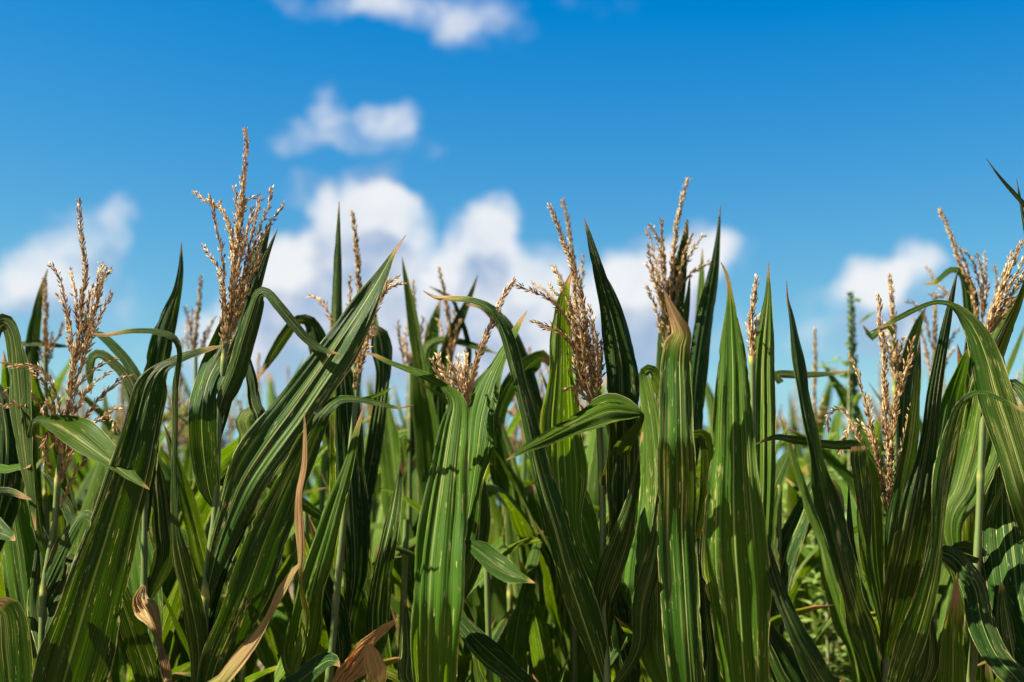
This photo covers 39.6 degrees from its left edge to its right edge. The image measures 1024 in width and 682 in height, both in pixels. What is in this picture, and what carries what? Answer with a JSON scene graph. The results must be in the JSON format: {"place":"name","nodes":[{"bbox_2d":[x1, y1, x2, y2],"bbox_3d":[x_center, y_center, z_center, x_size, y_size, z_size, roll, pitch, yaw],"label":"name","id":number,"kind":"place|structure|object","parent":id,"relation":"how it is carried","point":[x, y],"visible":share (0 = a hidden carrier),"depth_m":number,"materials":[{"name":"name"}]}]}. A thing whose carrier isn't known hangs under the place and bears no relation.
{"place":"outdoors","nodes":[
{"label":"outdoors","id":0,"kind":"place"},
{"bbox_2d":[258,583,292,670],"bbox_3d":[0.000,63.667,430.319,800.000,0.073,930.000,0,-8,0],"label":"ground","id":1,"kind":"structure","parent":0,"point":[291,587],"depth_m":49.69,"materials":[{"name":"soil"}]},
{"bbox_2d":[0,313,36,681],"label":"corn plant","id":2,"kind":"object","parent":1,"relation":"on","point":[18,653],"visible":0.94,"depth_m":2.11,"materials":[{"name":"green plant"}]},
{"bbox_2d":[0,350,43,597],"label":"corn plant","id":3,"kind":"object","parent":1,"relation":"on","point":[5,377],"visible":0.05,"depth_m":2.68,"materials":[{"name":"green plant"}]},
{"bbox_2d":[40,371,84,432],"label":"corn plant","id":4,"kind":"object","parent":1,"relation":"on","point":[63,398],"visible":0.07,"depth_m":2.87,"materials":[{"name":"green plant"}]},
{"bbox_2d":[41,365,90,495],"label":"corn plant","id":5,"kind":"object","parent":1,"relation":"on","point":[75,485],"visible":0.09,"depth_m":5.36,"materials":[{"name":"green plant"}]},
{"bbox_2d":[48,349,97,493],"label":"corn plant","id":6,"kind":"object","parent":1,"relation":"on","point":[59,380],"visible":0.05,"depth_m":4.19,"materials":[{"name":"green plant"}]},
{"bbox_2d":[26,356,134,681],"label":"corn plant","id":7,"kind":"object","parent":1,"relation":"on","point":[52,453],"visible":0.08,"depth_m":2.72,"materials":[{"name":"green plant"}]},
{"bbox_2d":[48,368,125,494],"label":"corn plant","id":8,"kind":"object","parent":1,"relation":"on","point":[89,467],"visible":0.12,"depth_m":5.57,"materials":[{"name":"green plant"}]},
{"bbox_2d":[75,442,126,672],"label":"corn plant","id":9,"kind":"object","parent":1,"relation":"on","point":[80,496],"depth_m":3.42,"materials":[{"name":"green plant"}]},
{"bbox_2d":[22,269,189,534],"bbox_3d":[-0.857,0.918,2.657,0.238,2.140,0.992,-7,-11,40],"label":"corn plant","id":10,"kind":"object","parent":1,"relation":"on","point":[32,343],"visible":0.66,"depth_m":2.78,"materials":[{"name":"green plant"}]},
{"bbox_2d":[0,198,222,681],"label":"corn plant","id":11,"kind":"object","parent":1,"relation":"on","point":[74,604],"visible":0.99,"depth_m":2.02,"materials":[{"name":"green plant"}]},
{"bbox_2d":[33,410,190,681],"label":"corn plant","id":12,"kind":"object","parent":1,"relation":"on","point":[88,503],"visible":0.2,"depth_m":2.47,"materials":[{"name":"green plant"}]},
{"bbox_2d":[41,366,188,476],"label":"corn plant","id":13,"kind":"object","parent":1,"relation":"on","point":[165,418],"visible":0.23,"depth_m":4.89,"materials":[{"name":"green plant"}]},
{"bbox_2d":[56,401,185,550],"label":"corn plant","id":14,"kind":"object","parent":1,"relation":"on","point":[82,473],"visible":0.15,"depth_m":4.03,"materials":[{"name":"green plant"}]},
{"bbox_2d":[85,242,183,681],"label":"corn plant","id":15,"kind":"object","parent":1,"relation":"on","point":[141,620],"visible":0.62,"depth_m":2.28,"materials":[{"name":"green plant"}]},
{"bbox_2d":[93,380,192,681],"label":"corn plant","id":16,"kind":"object","parent":1,"relation":"on","point":[130,676],"visible":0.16,"depth_m":3.35,"materials":[{"name":"green plant"}]},
{"bbox_2d":[150,386,183,546],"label":"corn plant","id":17,"kind":"object","parent":1,"relation":"on","point":[151,532],"visible":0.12,"depth_m":4.70,"materials":[{"name":"green plant"}]},
{"bbox_2d":[161,382,192,681],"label":"corn plant","id":18,"kind":"object","parent":1,"relation":"on","point":[187,466],"visible":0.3,"depth_m":4.01,"materials":[{"name":"green plant"}]},
{"bbox_2d":[181,389,186,464],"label":"corn plant","id":19,"kind":"object","parent":1,"relation":"on","point":[183,452],"visible":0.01,"depth_m":7.28,"materials":[{"name":"green plant"}]},
{"bbox_2d":[181,396,188,450],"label":"corn plant","id":20,"kind":"object","parent":1,"relation":"on","point":[182,432],"visible":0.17,"depth_m":6.42,"materials":[{"name":"green plant"}]},
{"bbox_2d":[107,579,276,681],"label":"corn plant","id":21,"kind":"object","parent":1,"relation":"on","point":[175,600],"visible":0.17,"depth_m":2.43,"materials":[{"name":"green plant"}]},
{"bbox_2d":[65,274,326,681],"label":"corn plant","id":22,"kind":"object","parent":1,"relation":"on","point":[108,425],"visible":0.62,"depth_m":3.02,"materials":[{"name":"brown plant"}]},
{"bbox_2d":[77,437,325,681],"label":"corn plant","id":23,"kind":"object","parent":1,"relation":"on","point":[204,506],"visible":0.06,"depth_m":2.81,"materials":[{"name":"green plant"}]},
{"bbox_2d":[122,337,283,681],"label":"corn plant","id":24,"kind":"object","parent":1,"relation":"on","point":[180,430],"visible":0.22,"depth_m":3.48,"materials":[{"name":"green plant"}]},
{"bbox_2d":[171,356,245,443],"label":"corn plant","id":25,"kind":"object","parent":1,"relation":"on","point":[187,391],"visible":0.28,"depth_m":5.53,"materials":[{"name":"green plant"}]},
{"bbox_2d":[150,383,269,558],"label":"corn plant","id":26,"kind":"object","parent":1,"relation":"on","point":[243,538],"visible":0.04,"depth_m":4.05,"materials":[{"name":"green plant"}]},
{"bbox_2d":[187,414,236,590],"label":"corn plant","id":27,"kind":"object","parent":1,"relation":"on","point":[222,447],"visible":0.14,"depth_m":4.67,"materials":[{"name":"green plant"}]},
{"bbox_2d":[107,416,370,681],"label":"corn plant","id":28,"kind":"object","parent":1,"relation":"on","point":[251,661],"visible":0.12,"depth_m":2.81,"materials":[{"name":"green plant"}]},
{"bbox_2d":[83,126,413,681],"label":"corn plant","id":29,"kind":"object","parent":1,"relation":"on","point":[270,443],"visible":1,"depth_m":2.01,"materials":[{"name":"green plant"}]},
{"bbox_2d":[117,352,383,678],"bbox_3d":[-0.613,1.034,3.191,0.937,2.064,0.455,4,-9,-26],"label":"corn plant","id":30,"kind":"object","parent":1,"relation":"on","point":[164,454],"visible":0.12,"depth_m":3.32,"materials":[{"name":"green plant"}]},
{"bbox_2d":[252,365,293,590],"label":"corn plant","id":31,"kind":"object","parent":1,"relation":"on","point":[288,544],"visible":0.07,"depth_m":4.96,"materials":[{"name":"green plant"}]},
{"bbox_2d":[231,460,328,665],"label":"corn plant","id":32,"kind":"object","parent":1,"relation":"on","point":[314,501],"visible":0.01,"depth_m":4.13,"materials":[{"name":"green plant"}]},
{"bbox_2d":[162,423,401,681],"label":"corn plant","id":33,"kind":"object","parent":1,"relation":"on","point":[197,540],"visible":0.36,"depth_m":2.38,"materials":[{"name":"green plant"}]},
{"bbox_2d":[165,407,415,681],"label":"corn plant","id":34,"kind":"object","parent":1,"relation":"on","point":[287,602],"visible":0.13,"depth_m":2.90,"materials":[{"name":"green plant"}]},
{"bbox_2d":[276,395,328,541],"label":"corn plant","id":35,"kind":"object","parent":1,"relation":"on","point":[309,485],"depth_m":5.44,"materials":[{"name":"green plant"}]},
{"bbox_2d":[207,274,406,681],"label":"corn plant","id":36,"kind":"object","parent":1,"relation":"on","point":[319,597],"visible":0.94,"depth_m":2.12,"materials":[{"name":"green plant"}]},
{"bbox_2d":[149,446,470,681],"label":"corn plant","id":37,"kind":"object","parent":1,"relation":"on","point":[266,653],"visible":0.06,"depth_m":2.53,"materials":[{"name":"green plant"}]},
{"bbox_2d":[235,204,392,681],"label":"corn plant","id":38,"kind":"object","parent":1,"relation":"on","point":[381,343],"visible":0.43,"depth_m":2.52,"materials":[{"name":"green plant"}]},
{"bbox_2d":[252,383,400,681],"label":"corn plant","id":39,"kind":"object","parent":1,"relation":"on","point":[295,580],"visible":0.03,"depth_m":3.28,"materials":[{"name":"green plant"}]},
{"bbox_2d":[175,417,548,681],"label":"corn plant","id":40,"kind":"object","parent":1,"relation":"on","point":[505,551],"visible":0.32,"depth_m":2.38,"materials":[{"name":"green plant"}]},
{"bbox_2d":[359,375,370,549],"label":"corn plant","id":41,"kind":"object","parent":1,"relation":"on","point":[363,424],"visible":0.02,"depth_m":4.72,"materials":[{"name":"green plant"}]},
{"bbox_2d":[222,435,534,673],"bbox_3d":[-0.284,1.053,2.899,0.879,1.943,0.495,-1,-8,10],"label":"corn plant","id":42,"kind":"object","parent":1,"relation":"on","point":[279,621],"visible":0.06,"depth_m":2.93,"materials":[{"name":"green plant"}]},
{"bbox_2d":[366,374,395,521],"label":"corn plant","id":43,"kind":"object","parent":1,"relation":"on","point":[370,393],"visible":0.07,"depth_m":5.32,"materials":[{"name":"green plant"}]},
{"bbox_2d":[367,423,397,656],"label":"corn plant","id":44,"kind":"object","parent":1,"relation":"on","point":[377,535],"depth_m":3.53,"materials":[{"name":"green plant"}]},
{"bbox_2d":[281,404,518,566],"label":"corn plant","id":45,"kind":"object","parent":1,"relation":"on","point":[317,476],"visible":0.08,"depth_m":4.05,"materials":[{"name":"green plant"}]},
{"bbox_2d":[392,468,420,646],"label":"corn plant","id":46,"kind":"object","parent":1,"relation":"on","point":[416,495],"visible":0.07,"depth_m":2.96,"materials":[{"name":"green plant"}]},
{"bbox_2d":[371,375,453,519],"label":"corn plant","id":47,"kind":"object","parent":1,"relation":"on","point":[406,417],"visible":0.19,"depth_m":4.72,"materials":[{"name":"green plant"}]},
{"bbox_2d":[277,366,549,671],"bbox_3d":[-0.183,1.054,3.215,0.905,2.030,0.265,4,-9,-27],"label":"corn plant","id":48,"kind":"object","parent":1,"relation":"on","point":[497,544],"visible":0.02,"depth_m":3.28,"materials":[{"name":"green plant"}]},
{"bbox_2d":[320,279,519,606],"bbox_3d":[-0.165,0.937,2.817,1.169,2.148,0.128,6,-10,-35],"label":"corn plant","id":49,"kind":"object","parent":1,"relation":"on","point":[396,450],"visible":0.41,"depth_m":2.88,"materials":[{"name":"green plant"}]},
{"bbox_2d":[364,364,528,528],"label":"corn plant","id":50,"kind":"object","parent":1,"relation":"on","point":[368,421],"visible":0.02,"depth_m":4.73,"materials":[{"name":"green plant"}]},
{"bbox_2d":[402,258,496,672],"bbox_3d":[-0.121,0.932,2.822,0.590,2.161,0.895,7,-11,-39],"label":"corn plant","id":51,"kind":"object","parent":1,"relation":"on","point":[428,411],"visible":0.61,"depth_m":2.80,"materials":[{"name":"green plant"}]},
{"bbox_2d":[365,277,536,681],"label":"corn plant","id":52,"kind":"object","parent":1,"relation":"on","point":[455,551],"visible":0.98,"depth_m":1.96,"materials":[{"name":"green plant"}]},
{"bbox_2d":[375,487,534,681],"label":"corn plant","id":53,"kind":"object","parent":1,"relation":"on","point":[475,600],"visible":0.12,"depth_m":2.71,"materials":[{"name":"green plant"}]},
{"bbox_2d":[392,380,530,474],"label":"corn plant","id":54,"kind":"object","parent":1,"relation":"on","point":[528,467],"visible":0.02,"depth_m":4.11,"materials":[{"name":"green plant"}]},
{"bbox_2d":[386,524,569,681],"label":"corn plant","id":55,"kind":"object","parent":1,"relation":"on","point":[517,641],"visible":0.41,"depth_m":2.45,"materials":[{"name":"green plant"}]},
{"bbox_2d":[416,198,655,681],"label":"corn plant","id":56,"kind":"object","parent":1,"relation":"on","point":[505,475],"visible":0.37,"depth_m":2.67,"materials":[{"name":"green plant"}]},
{"bbox_2d":[489,346,584,681],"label":"corn plant","id":57,"kind":"object","parent":1,"relation":"on","point":[497,613],"visible":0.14,"depth_m":3.46,"materials":[{"name":"green plant"}]},
{"bbox_2d":[424,203,659,681],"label":"corn plant","id":58,"kind":"object","parent":1,"relation":"on","point":[599,600],"visible":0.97,"depth_m":2.10,"materials":[{"name":"green plant"}]},
{"bbox_2d":[510,366,589,470],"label":"corn plant","id":59,"kind":"object","parent":1,"relation":"on","point":[581,403],"visible":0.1,"depth_m":4.14,"materials":[{"name":"green plant"}]},
{"bbox_2d":[458,391,642,681],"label":"corn plant","id":60,"kind":"object","parent":1,"relation":"on","point":[548,664],"visible":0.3,"depth_m":2.63,"materials":[{"name":"green plant"}]},
{"bbox_2d":[488,398,640,681],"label":"corn plant","id":61,"kind":"object","parent":1,"relation":"on","point":[513,441],"visible":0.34,"depth_m":3.94,"materials":[{"name":"green plant"}]},
{"bbox_2d":[490,367,642,680],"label":"corn plant","id":62,"kind":"object","parent":1,"relation":"on","point":[497,586],"visible":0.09,"depth_m":3.44,"materials":[{"name":"green plant"}]},
{"bbox_2d":[527,470,613,672],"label":"corn plant","id":63,"kind":"object","parent":1,"relation":"on","point":[530,475],"visible":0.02,"depth_m":4.67,"materials":[{"name":"green plant"}]},
{"bbox_2d":[615,579,651,681],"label":"corn plant","id":64,"kind":"object","parent":1,"relation":"on","point":[627,630],"visible":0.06,"depth_m":2.13,"materials":[{"name":"green plant"}]},
{"bbox_2d":[613,463,700,681],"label":"corn plant","id":65,"kind":"object","parent":1,"relation":"on","point":[698,468],"depth_m":2.65,"materials":[{"name":"green plant"}]},
{"bbox_2d":[634,289,713,681],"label":"corn plant","id":66,"kind":"object","parent":1,"relation":"on","point":[672,651],"visible":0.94,"depth_m":1.93,"materials":[{"name":"green plant"}]},
{"bbox_2d":[533,372,831,681],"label":"corn plant","id":67,"kind":"object","parent":1,"relation":"on","point":[777,621],"visible":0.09,"depth_m":2.39,"materials":[{"name":"green plant"}]},
{"bbox_2d":[593,177,791,666],"bbox_3d":[0.242,0.824,2.418,0.982,2.258,0.381,5,-9,-30],"label":"corn plant","id":68,"kind":"object","parent":1,"relation":"on","point":[674,285],"visible":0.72,"depth_m":2.54,"materials":[{"name":"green plant"}]},
{"bbox_2d":[584,446,885,681],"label":"corn plant","id":69,"kind":"object","parent":1,"relation":"on","point":[806,566],"visible":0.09,"depth_m":2.75,"materials":[{"name":"green plant"}]},
{"bbox_2d":[697,441,786,488],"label":"corn plant","id":70,"kind":"object","parent":1,"relation":"on","point":[783,444],"depth_m":4.59,"materials":[{"name":"green plant"}]},
{"bbox_2d":[705,382,825,636],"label":"corn plant","id":71,"kind":"object","parent":1,"relation":"on","point":[709,396],"visible":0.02,"depth_m":3.64,"materials":[{"name":"green plant"}]},
{"bbox_2d":[698,262,838,681],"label":"corn plant","id":72,"kind":"object","parent":1,"relation":"on","point":[740,583],"visible":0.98,"depth_m":1.94,"materials":[{"name":"green plant"}]},
{"bbox_2d":[783,613,813,646],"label":"weed plant","id":73,"kind":"object","parent":1,"relation":"on","point":[785,635],"visible":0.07,"depth_m":3.11,"materials":[{"name":"green plant"}]},
{"bbox_2d":[776,405,825,629],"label":"corn plant","id":74,"kind":"object","parent":1,"relation":"on","point":[784,491],"visible":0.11,"depth_m":4.24,"materials":[{"name":"green plant"}]},
{"bbox_2d":[770,444,844,635],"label":"corn plant","id":75,"kind":"object","parent":1,"relation":"on","point":[788,538],"visible":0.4,"depth_m":2.48,"materials":[{"name":"green plant"}]},
{"bbox_2d":[778,365,836,481],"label":"corn plant","id":76,"kind":"object","parent":1,"relation":"on","point":[828,395],"visible":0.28,"depth_m":6.11,"materials":[{"name":"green plant"}]},
{"bbox_2d":[776,483,844,666],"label":"weed plant","id":77,"kind":"object","parent":1,"relation":"on","point":[784,505],"visible":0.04,"depth_m":3.32,"materials":[{"name":"green plant"}]},
{"bbox_2d":[798,458,840,676],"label":"weed plant","id":78,"kind":"object","parent":1,"relation":"on","point":[805,461],"depth_m":4.05,"materials":[{"name":"green plant"}]},
{"bbox_2d":[788,506,851,675],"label":"weed plant","id":79,"kind":"object","parent":1,"relation":"on","point":[821,593],"visible":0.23,"depth_m":3.00,"materials":[{"name":"green plant"}]},
{"bbox_2d":[775,327,871,653],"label":"corn plant","id":80,"kind":"object","parent":1,"relation":"on","point":[793,496],"visible":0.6,"depth_m":3.21,"materials":[{"name":"green plant"}]},
{"bbox_2d":[800,381,850,466],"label":"corn plant","id":81,"kind":"object","parent":1,"relation":"on","point":[832,424],"visible":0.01,"depth_m":7.03,"materials":[{"name":"green plant"}]},
{"bbox_2d":[805,585,847,681],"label":"weed plant","id":82,"kind":"object","parent":1,"relation":"on","point":[836,653],"visible":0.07,"depth_m":3.21,"materials":[{"name":"green plant"}]},
{"bbox_2d":[784,391,884,659],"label":"corn plant","id":83,"kind":"object","parent":1,"relation":"on","point":[794,425],"visible":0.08,"depth_m":5.50,"materials":[{"name":"green plant"}]},
{"bbox_2d":[820,611,851,672],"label":"weed plant","id":84,"kind":"object","parent":1,"relation":"on","point":[833,639],"visible":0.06,"depth_m":3.40,"materials":[{"name":"green plant"}]},
{"bbox_2d":[823,612,849,677],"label":"weed plant","id":85,"kind":"object","parent":1,"relation":"on","point":[830,645],"visible":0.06,"depth_m":3.78,"materials":[{"name":"green plant"}]},
{"bbox_2d":[814,291,875,662],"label":"weed plant","id":86,"kind":"object","parent":1,"relation":"on","point":[853,397],"visible":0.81,"depth_m":3.25,"materials":[{"name":"green plant"}]},
{"bbox_2d":[785,477,908,681],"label":"corn plant","id":87,"kind":"object","parent":1,"relation":"on","point":[863,586],"visible":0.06,"depth_m":2.51,"materials":[{"name":"green plant"}]},
{"bbox_2d":[821,450,885,681],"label":"weed plant","id":88,"kind":"object","parent":1,"relation":"on","point":[840,661],"depth_m":3.25,"materials":[{"name":"green plant"}]},
{"bbox_2d":[783,355,924,571],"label":"corn plant","id":89,"kind":"object","parent":1,"relation":"on","point":[884,518],"visible":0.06,"depth_m":4.01,"materials":[{"name":"beige plant"}]},
{"bbox_2d":[830,556,884,681],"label":"weed plant","id":90,"kind":"object","parent":1,"relation":"on","point":[844,664],"visible":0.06,"depth_m":3.05,"materials":[{"name":"green plant"}]},
{"bbox_2d":[776,346,943,671],"bbox_3d":[0.815,1.030,3.167,0.455,2.065,0.938,5,-10,-33],"label":"corn plant","id":91,"kind":"object","parent":1,"relation":"on","point":[806,448],"visible":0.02,"depth_m":3.46,"materials":[{"name":"green plant"}]},
{"bbox_2d":[841,360,886,498],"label":"corn plant","id":92,"kind":"object","parent":1,"relation":"on","point":[877,425],"visible":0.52,"depth_m":5.41,"materials":[{"name":"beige plant"}]},
{"bbox_2d":[778,272,961,681],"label":"corn plant","id":93,"kind":"object","parent":1,"relation":"on","point":[833,592],"visible":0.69,"depth_m":2.48,"materials":[{"name":"green plant"}]},
{"bbox_2d":[800,479,964,661],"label":"corn plant","id":94,"kind":"object","parent":1,"relation":"on","point":[805,551],"visible":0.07,"depth_m":3.01,"materials":[{"name":"green plant"}]},
{"bbox_2d":[756,270,1023,681],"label":"corn plant","id":95,"kind":"object","parent":1,"relation":"on","point":[903,647],"visible":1,"depth_m":1.97,"materials":[{"name":"green plant"}]},
{"bbox_2d":[785,264,1023,634],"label":"corn plant","id":96,"kind":"object","parent":1,"relation":"on","point":[838,466],"visible":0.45,"depth_m":2.98,"materials":[{"name":"green plant"}]},
{"bbox_2d":[887,368,922,434],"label":"corn plant","id":97,"kind":"object","parent":1,"relation":"on","point":[920,424],"visible":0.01,"depth_m":3.54,"materials":[{"name":"green plant"}]},
{"bbox_2d":[868,382,965,654],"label":"corn plant","id":98,"kind":"object","parent":1,"relation":"on","point":[949,571],"visible":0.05,"depth_m":2.92,"materials":[{"name":"green plant"}]},
{"bbox_2d":[870,158,1023,677],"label":"corn plant","id":99,"kind":"object","parent":1,"relation":"on","point":[1003,542],"visible":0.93,"depth_m":2.03,"materials":[{"name":"green plant"}]},
{"bbox_2d":[937,585,964,613],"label":"corn plant","id":100,"kind":"object","parent":1,"relation":"on","point":[941,589],"visible":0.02,"depth_m":2.67,"materials":[{"name":"green plant"}]},
{"bbox_2d":[923,206,999,681],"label":"corn plant","id":101,"kind":"object","parent":1,"relation":"on","point":[971,296],"visible":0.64,"depth_m":2.58,"materials":[{"name":"beige plant"}]},
{"bbox_2d":[957,344,1001,681],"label":"corn plant","id":102,"kind":"object","parent":1,"relation":"on","point":[968,530],"visible":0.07,"depth_m":2.45,"materials":[{"name":"green plant"}]},
{"bbox_2d":[937,238,1023,681],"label":"corn plant","id":103,"kind":"object","parent":1,"relation":"on","point":[977,463],"visible":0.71,"depth_m":2.15,"materials":[{"name":"green plant"}]},
{"bbox_2d":[1014,362,1023,417],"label":"corn plant","id":104,"kind":"object","parent":1,"relation":"on","point":[1020,403],"visible":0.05,"depth_m":3.45,"materials":[{"name":"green plant"}]},
{"bbox_2d":[0,0,1023,512],"label":"sky","id":105,"kind":"structure","parent":0,"point":[830,138],"materials":[{"name":"blue"}]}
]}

